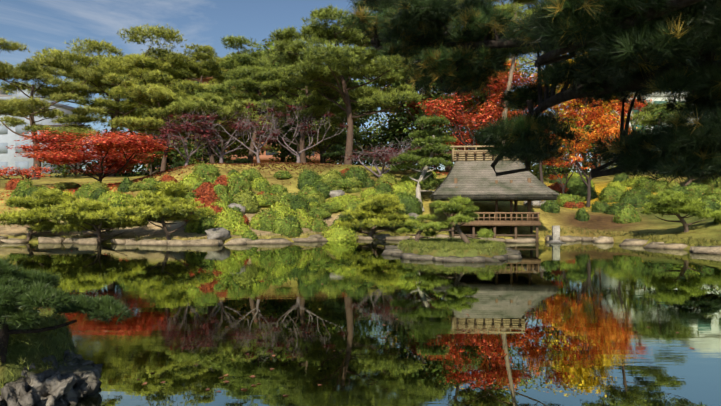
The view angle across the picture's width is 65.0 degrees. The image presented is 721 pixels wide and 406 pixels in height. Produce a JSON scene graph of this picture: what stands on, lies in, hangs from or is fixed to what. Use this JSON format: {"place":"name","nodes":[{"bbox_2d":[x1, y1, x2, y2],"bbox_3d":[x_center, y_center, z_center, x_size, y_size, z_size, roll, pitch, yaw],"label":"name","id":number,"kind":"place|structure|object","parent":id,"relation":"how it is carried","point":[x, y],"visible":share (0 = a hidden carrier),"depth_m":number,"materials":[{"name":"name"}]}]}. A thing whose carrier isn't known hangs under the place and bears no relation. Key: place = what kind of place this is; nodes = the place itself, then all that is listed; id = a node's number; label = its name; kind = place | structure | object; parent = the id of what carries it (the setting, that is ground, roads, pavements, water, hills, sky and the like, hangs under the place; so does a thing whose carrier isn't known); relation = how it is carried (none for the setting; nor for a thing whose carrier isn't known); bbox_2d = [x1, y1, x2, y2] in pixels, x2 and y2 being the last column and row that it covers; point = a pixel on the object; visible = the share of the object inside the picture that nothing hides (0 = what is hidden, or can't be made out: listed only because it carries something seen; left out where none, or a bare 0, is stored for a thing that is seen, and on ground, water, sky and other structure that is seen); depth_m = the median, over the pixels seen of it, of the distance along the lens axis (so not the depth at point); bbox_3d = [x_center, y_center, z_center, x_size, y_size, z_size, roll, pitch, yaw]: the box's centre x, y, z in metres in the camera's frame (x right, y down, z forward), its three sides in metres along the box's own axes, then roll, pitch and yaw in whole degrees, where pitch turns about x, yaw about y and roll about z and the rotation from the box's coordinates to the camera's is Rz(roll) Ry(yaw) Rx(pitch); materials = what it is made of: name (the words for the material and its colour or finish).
{"place":"outdoors","nodes":[
{"label":"outdoors","id":0,"kind":"place"},
{"bbox_2d":[0,0,591,172],"label":"sky","id":1,"kind":"structure","parent":0,"point":[39,24],"materials":[{"name":"blue"}]},
{"bbox_2d":[0,240,720,405],"bbox_3d":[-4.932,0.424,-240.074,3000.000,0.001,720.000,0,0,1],"label":"pond water","id":2,"kind":"structure","parent":0,"point":[347,299],"depth_m":8.04,"materials":[{"name":"green liquid"}]},
{"bbox_2d":[546,226,565,242],"bbox_3d":[9.053,1.504,26.187,0.983,0.914,0.866,0,0,33],"label":"stone marker","id":3,"kind":"object","parent":2,"relation":"in","point":[555,234],"visible":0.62,"depth_m":26.03,"materials":[{"name":"beige stone"}]},
{"bbox_2d":[0,163,720,395],"bbox_3d":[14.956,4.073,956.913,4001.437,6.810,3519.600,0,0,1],"label":"ground","id":4,"kind":"structure","parent":0,"point":[707,228],"depth_m":28.48,"materials":[{"name":"green plant"}]},
{"bbox_2d":[0,88,11,96],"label":"building","id":5,"kind":"structure","parent":4,"relation":"on","point":[2,94],"depth_m":148.24,"materials":[{"name":"white"}]},
{"bbox_2d":[0,86,81,174],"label":"pale office block","id":6,"kind":"structure","parent":4,"relation":"on","point":[8,137],"depth_m":98.87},
{"bbox_2d":[146,63,334,170],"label":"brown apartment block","id":7,"kind":"structure","parent":4,"relation":"on","point":[265,156],"depth_m":127.44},
{"bbox_2d":[0,37,720,395],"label":"leaf foliage","id":8,"kind":"object","parent":4,"relation":"on","point":[118,143],"visible":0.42,"depth_m":37.67,"materials":[{"name":"plant"}]},
{"bbox_2d":[0,0,720,362],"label":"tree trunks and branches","id":9,"kind":"object","parent":4,"relation":"on","point":[554,98],"visible":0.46,"depth_m":36.50,"materials":[{"name":"brown plant"}]},
{"bbox_2d":[0,0,720,386],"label":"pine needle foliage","id":10,"kind":"object","parent":9,"relation":"attached to","point":[684,142],"visible":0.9,"depth_m":19.84,"materials":[{"name":"green plant"}]},
{"bbox_2d":[0,190,720,405],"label":"shore stones","id":11,"kind":"object","parent":4,"relation":"on","point":[74,382],"visible":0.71,"depth_m":18.08,"materials":[{"name":"grey stone"}]},
{"bbox_2d":[6,165,720,240],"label":"shrubs","id":12,"kind":"object","parent":4,"relation":"on","point":[289,225],"visible":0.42,"depth_m":32.04,"materials":[{"name":"green plant"}]},
{"bbox_2d":[446,145,540,241],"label":"pavilion","id":13,"kind":"structure","parent":4,"relation":"on","point":[532,220],"depth_m":27.18,"materials":[{"name":"brown wood"}]},
{"bbox_2d":[429,158,560,200],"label":"roof","id":14,"kind":"structure","parent":13,"relation":"on","point":[476,180],"depth_m":27.26,"materials":[{"name":"grey wood"}]},
{"bbox_2d":[592,92,691,169],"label":"building","id":15,"kind":"structure","parent":4,"relation":"on","point":[658,98],"depth_m":92.22,"materials":[{"name":"white"}]}
]}

